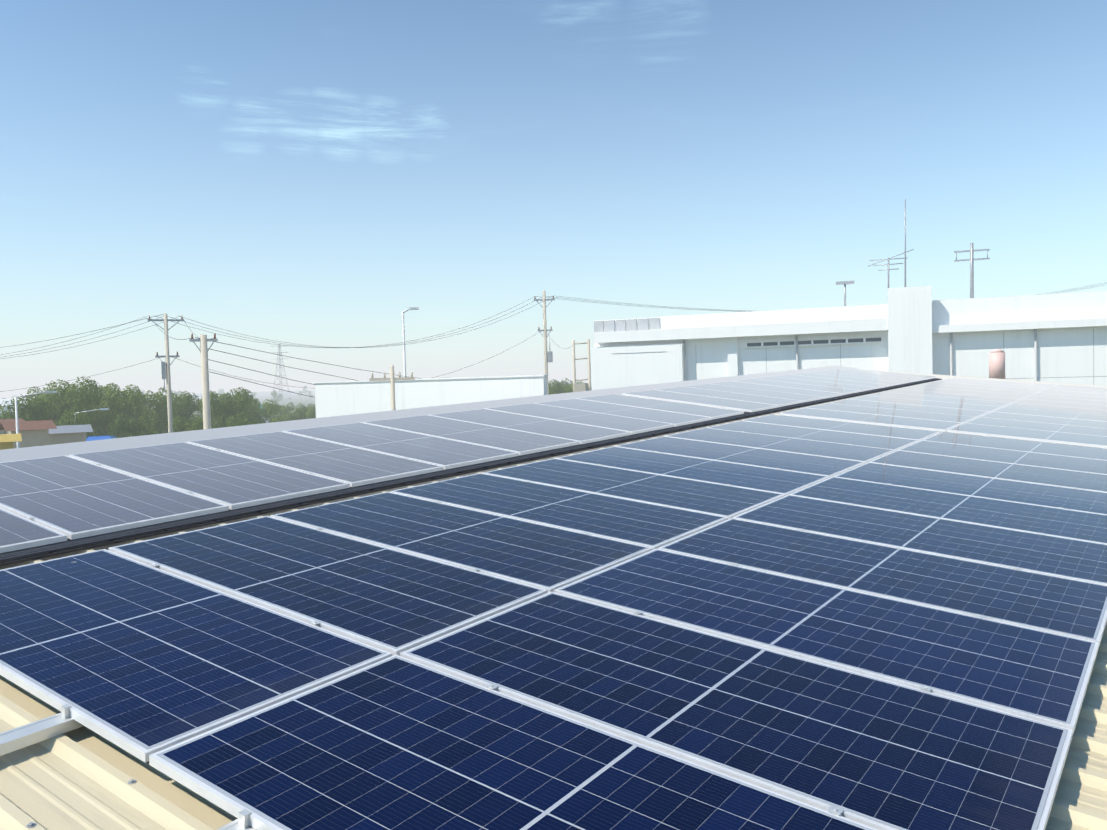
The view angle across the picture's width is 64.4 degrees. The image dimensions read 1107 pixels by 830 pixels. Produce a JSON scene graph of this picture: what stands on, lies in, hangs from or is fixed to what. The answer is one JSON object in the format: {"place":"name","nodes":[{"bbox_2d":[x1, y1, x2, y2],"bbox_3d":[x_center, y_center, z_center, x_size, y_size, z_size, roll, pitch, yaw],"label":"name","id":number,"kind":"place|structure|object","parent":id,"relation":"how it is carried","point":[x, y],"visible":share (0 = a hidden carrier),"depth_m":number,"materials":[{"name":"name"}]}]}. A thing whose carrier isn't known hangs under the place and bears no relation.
{"place":"outdoors","nodes":[
{"label":"outdoors","id":0,"kind":"place"},
{"bbox_2d":[0,399,28,415],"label":"house","id":1,"kind":"structure","parent":0,"point":[4,402],"depth_m":123.91,"materials":[{"name":"white paint"}]},
{"bbox_2d":[112,383,591,431],"bbox_3d":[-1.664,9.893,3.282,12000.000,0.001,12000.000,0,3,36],"label":"ground","id":2,"kind":"structure","parent":0,"point":[295,399],"depth_m":1092.23,"materials":[{"name":"beige concrete"}]},
{"bbox_2d":[0,434,21,449],"bbox_3d":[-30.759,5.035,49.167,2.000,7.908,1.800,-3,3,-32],"label":"yellow shed","id":3,"kind":"structure","parent":2,"relation":"on","point":[7,441],"depth_m":48.83,"materials":[{"name":"paint"}]},
{"bbox_2d":[0,418,24,433],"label":"tan house","id":4,"kind":"structure","parent":2,"relation":"on","point":[9,420],"depth_m":63.91,"materials":[{"name":"beige paint"}]},
{"bbox_2d":[0,420,56,447],"bbox_3d":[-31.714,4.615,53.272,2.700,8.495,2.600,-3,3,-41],"label":"house","id":5,"kind":"structure","parent":2,"relation":"on","point":[34,433],"depth_m":52.60,"materials":[{"name":"beige paint"}]},
{"bbox_2d":[18,398,49,419],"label":"tree","id":6,"kind":"object","parent":2,"relation":"on","point":[25,414],"depth_m":72.56,"materials":[{"name":"green plant"}]},
{"bbox_2d":[0,390,69,420],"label":"tree","id":7,"kind":"object","parent":2,"relation":"on","point":[36,409],"visible":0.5,"depth_m":68.25,"materials":[{"name":"green plant"}]},
{"bbox_2d":[14,391,56,447],"bbox_3d":[-30.278,3.736,51.791,2.197,10.282,0.280,-3,2,-31],"label":"street light","id":8,"kind":"object","parent":2,"relation":"on","point":[17,423],"visible":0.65,"depth_m":51.12,"materials":[{"name":"silver metal"}]},
{"bbox_2d":[26,385,59,425],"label":"tree","id":9,"kind":"object","parent":2,"relation":"on","point":[33,391],"visible":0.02,"depth_m":77.78,"materials":[{"name":"green plant"}]},
{"bbox_2d":[34,379,99,436],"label":"tree","id":10,"kind":"object","parent":2,"relation":"on","point":[62,391],"visible":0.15,"depth_m":73.24,"materials":[{"name":"green plant"}]},
{"bbox_2d":[48,424,92,444],"bbox_3d":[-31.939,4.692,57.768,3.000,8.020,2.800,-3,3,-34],"label":"shed","id":11,"kind":"structure","parent":2,"relation":"on","point":[67,434],"depth_m":56.97,"materials":[{"name":"metal"}]},
{"bbox_2d":[57,408,92,438],"bbox_3d":[-34.011,4.025,63.439,4.047,9.097,3.941,-2,2,-14],"label":"tree","id":12,"kind":"object","parent":2,"relation":"on","point":[79,421],"visible":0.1,"depth_m":62.49,"materials":[{"name":"green plant"}]},
{"bbox_2d":[61,376,110,436],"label":"tree","id":13,"kind":"object","parent":2,"relation":"on","point":[79,392],"visible":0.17,"depth_m":69.64,"materials":[{"name":"green plant"}]},
{"bbox_2d":[74,408,108,421],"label":"street lamp","id":14,"kind":"object","parent":2,"relation":"on","point":[94,410],"visible":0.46,"depth_m":66.47,"materials":[{"name":"silver metal"}]},
{"bbox_2d":[75,381,122,421],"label":"tree","id":15,"kind":"object","parent":2,"relation":"on","point":[105,389],"depth_m":79.58,"materials":[{"name":"green plant"}]},
{"bbox_2d":[86,435,115,440],"bbox_3d":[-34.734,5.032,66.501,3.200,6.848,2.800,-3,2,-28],"label":"blue stall","id":16,"kind":"object","parent":2,"relation":"on","point":[91,438],"visible":0.1,"depth_m":66.27},
{"bbox_2d":[77,384,147,436],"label":"tree","id":17,"kind":"object","parent":2,"relation":"on","point":[103,419],"visible":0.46,"depth_m":74.67,"materials":[{"name":"green plant"}]},
{"bbox_2d":[108,413,161,438],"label":"bush","id":18,"kind":"object","parent":2,"relation":"on","point":[129,429],"visible":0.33,"depth_m":67.51,"materials":[{"name":"green plant"}]},
{"bbox_2d":[118,389,164,436],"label":"tree","id":19,"kind":"object","parent":2,"relation":"on","point":[138,402],"visible":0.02,"depth_m":86.04,"materials":[{"name":"green plant"}]},
{"bbox_2d":[126,387,182,434],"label":"tree","id":20,"kind":"object","parent":2,"relation":"on","point":[159,413],"visible":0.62,"depth_m":80.99,"materials":[{"name":"green plant"}]},
{"bbox_2d":[147,314,183,432],"bbox_3d":[-20.726,1.649,47.656,1.801,14.233,0.304,-2,2,-18],"label":"utility pole","id":21,"kind":"object","parent":2,"relation":"on","point":[167,356],"visible":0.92,"depth_m":47.44,"materials":[{"name":"concrete"}]},
{"bbox_2d":[153,390,193,432],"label":"tree","id":22,"kind":"object","parent":2,"relation":"on","point":[166,431],"visible":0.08,"depth_m":91.06,"materials":[{"name":"green plant"}]},
{"bbox_2d":[163,392,202,431],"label":"tree","id":23,"kind":"object","parent":2,"relation":"on","point":[189,410],"visible":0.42,"depth_m":86.83,"materials":[{"name":"green plant"}]},
{"bbox_2d":[173,414,216,431],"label":"bush","id":24,"kind":"object","parent":2,"relation":"on","point":[189,427],"visible":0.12,"depth_m":66.82,"materials":[{"name":"green plant"}]},
{"bbox_2d":[189,333,217,428],"bbox_3d":[-13.104,2.993,33.534,1.004,12.175,0.361,-2,2,-18],"label":"utility pole","id":25,"kind":"object","parent":2,"relation":"on","point":[203,340],"visible":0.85,"depth_m":33.28,"materials":[{"name":"concrete"}]},
{"bbox_2d":[195,390,224,424],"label":"tree","id":26,"kind":"object","parent":2,"relation":"on","point":[217,398],"visible":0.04,"depth_m":82.95,"materials":[{"name":"green plant"}]},
{"bbox_2d":[200,387,250,428],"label":"tree","id":27,"kind":"object","parent":2,"relation":"on","point":[222,413],"visible":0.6,"depth_m":79.20,"materials":[{"name":"green plant"}]},
{"bbox_2d":[216,388,265,424],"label":"tree","id":28,"kind":"object","parent":2,"relation":"on","point":[234,402],"visible":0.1,"depth_m":89.19,"materials":[{"name":"green plant"}]},
{"bbox_2d":[226,412,261,426],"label":"bush","id":29,"kind":"object","parent":2,"relation":"on","point":[232,422],"visible":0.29,"depth_m":73.36,"materials":[{"name":"green plant"}]},
{"bbox_2d":[245,395,277,422],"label":"tree","id":30,"kind":"object","parent":2,"relation":"on","point":[267,410],"visible":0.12,"depth_m":94.62,"materials":[{"name":"green plant"}]},
{"bbox_2d":[262,401,283,422],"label":"tree","id":31,"kind":"object","parent":2,"relation":"on","point":[277,407],"visible":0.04,"depth_m":114.38,"materials":[{"name":"green plant"}]},
{"bbox_2d":[270,390,281,403],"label":"tree","id":32,"kind":"object","parent":2,"relation":"on","point":[273,394],"visible":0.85,"depth_m":442.86,"materials":[{"name":"green plant"}]},
{"bbox_2d":[270,416,286,422],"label":"bush","id":33,"kind":"object","parent":2,"relation":"on","point":[274,419],"depth_m":81.65,"materials":[{"name":"green plant"}]},
{"bbox_2d":[271,344,291,409],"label":"pylon","id":34,"kind":"object","parent":2,"relation":"on","point":[279,353],"visible":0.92,"depth_m":400.31,"materials":[{"name":"metal"}]},
{"bbox_2d":[276,402,294,418],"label":"tree","id":35,"kind":"object","parent":2,"relation":"on","point":[284,410],"visible":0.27,"depth_m":123.76,"materials":[{"name":"green plant"}]},
{"bbox_2d":[284,403,314,420],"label":"tree","id":36,"kind":"object","parent":2,"relation":"on","point":[298,414],"visible":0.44,"depth_m":118.72,"materials":[{"name":"green plant"}]},
{"bbox_2d":[302,385,308,397],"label":"tree","id":37,"kind":"object","parent":2,"relation":"on","point":[305,391],"visible":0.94,"depth_m":980.89,"materials":[{"name":"green plant"}]},
{"bbox_2d":[304,405,315,418],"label":"tree","id":38,"kind":"object","parent":2,"relation":"on","point":[311,413],"visible":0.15,"depth_m":114.96,"materials":[{"name":"green plant"}]},
{"bbox_2d":[369,366,414,409],"bbox_3d":[-5.263,3.677,29.605,1.502,10.666,0.179,-2,2,-14],"label":"crossarm pole","id":39,"kind":"object","parent":2,"relation":"on","point":[392,379],"visible":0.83,"depth_m":29.38,"materials":[{"name":"concrete"}]},
{"bbox_2d":[402,307,418,375],"bbox_3d":[-8.785,0.707,55.301,1.105,14.890,0.280,-2,2,-10],"label":"lamp post","id":40,"kind":"object","parent":2,"relation":"on","point":[403,336],"visible":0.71,"depth_m":54.98,"materials":[{"name":"white metal"}]},
{"bbox_2d":[313,375,547,417],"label":"white block","id":41,"kind":"structure","parent":2,"relation":"on","point":[336,398],"depth_m":33.86,"materials":[{"name":"paint"}]},
{"bbox_2d":[534,291,554,394],"bbox_3d":[-0.403,-0.174,57.989,1.397,15.990,0.334,-2,2,-10],"label":"utility pole","id":42,"kind":"object","parent":2,"relation":"on","point":[545,330],"visible":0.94,"depth_m":57.73,"materials":[{"name":"concrete"}]},
{"bbox_2d":[161,338,552,391],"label":"pole fittings","id":43,"kind":"object","parent":42,"relation":"attached to","point":[550,359],"visible":1,"depth_m":47.43,"materials":[{"name":"metal"}]},
{"bbox_2d":[0,282,1106,396],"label":"overhead cables","id":44,"kind":"object","parent":42,"relation":"attached to","point":[605,302],"visible":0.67,"depth_m":49.76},
{"bbox_2d":[549,381,561,393],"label":"tree","id":45,"kind":"object","parent":2,"relation":"on","point":[551,390],"visible":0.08,"depth_m":108.71,"materials":[{"name":"green plant"}]},
{"bbox_2d":[548,378,572,391],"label":"tree","id":46,"kind":"object","parent":2,"relation":"on","point":[564,386],"visible":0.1,"depth_m":120.13,"materials":[{"name":"green plant"}]},
{"bbox_2d":[549,388,572,394],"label":"tree","id":47,"kind":"object","parent":2,"relation":"on","point":[564,390],"visible":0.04,"depth_m":99.10,"materials":[{"name":"green plant"}]},
{"bbox_2d":[566,381,591,392],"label":"tree","id":48,"kind":"object","parent":2,"relation":"on","point":[571,387],"visible":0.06,"depth_m":115.35,"materials":[{"name":"green plant"}]},
{"bbox_2d":[572,339,590,391],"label":"ladder","id":49,"kind":"object","parent":2,"relation":"on","point":[579,387],"visible":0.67,"depth_m":74.71,"materials":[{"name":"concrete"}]},
{"bbox_2d":[0,369,1106,829],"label":"roof sheet","id":50,"kind":"object","parent":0,"point":[76,779],"depth_m":2.42,"materials":[{"name":"metal"}]},
{"bbox_2d":[26,779,135,827],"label":"roof screws","id":51,"kind":"object","parent":50,"relation":"in","point":[32,824],"visible":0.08,"depth_m":2.14,"materials":[{"name":"silver metal"}]},
{"bbox_2d":[0,394,743,553],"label":"solar array","id":52,"kind":"object","parent":50,"relation":"on","point":[50,500],"visible":1,"depth_m":6.48,"materials":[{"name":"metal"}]},
{"bbox_2d":[0,366,858,461],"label":"roof frame","id":53,"kind":"object","parent":50,"relation":"on","point":[26,453],"visible":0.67,"depth_m":8.96,"materials":[{"name":"grey metal"}]},
{"bbox_2d":[0,378,941,565],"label":"roof gap","id":54,"kind":"object","parent":50,"relation":"on","point":[34,553],"visible":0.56,"depth_m":5.77,"materials":[{"name":"metal"}]},
{"bbox_2d":[0,415,1106,829],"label":"solar array","id":55,"kind":"object","parent":50,"relation":"on","point":[778,623],"visible":1,"depth_m":3.27,"materials":[{"name":"glass"}]},
{"bbox_2d":[622,368,936,411],"bbox_3d":[4.705,-0.552,16.000,1.980,0.109,10.643,7,8,35],"label":"solar array","id":56,"kind":"object","parent":50,"relation":"on","point":[756,394],"visible":0.98,"depth_m":14.36,"materials":[{"name":"glass"}]},
{"bbox_2d":[779,378,1106,448],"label":"solar array","id":57,"kind":"object","parent":50,"relation":"on","point":[1063,414],"visible":0.88,"depth_m":12.20,"materials":[{"name":"glass"}]},
{"bbox_2d":[0,0,1106,398],"label":"sky","id":58,"kind":"structure","parent":0,"point":[316,173],"materials":[{"name":"blue"}]},
{"bbox_2d":[591,286,1106,389],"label":"white building","id":59,"kind":"structure","parent":0,"point":[1060,338],"depth_m":42.10,"materials":[{"name":"paint"}]},
{"bbox_2d":[836,199,989,305],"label":"rooftop antennas","id":60,"kind":"object","parent":59,"relation":"on","point":[971,259],"visible":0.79,"depth_m":44.75,"materials":[{"name":"metal"}]}
]}

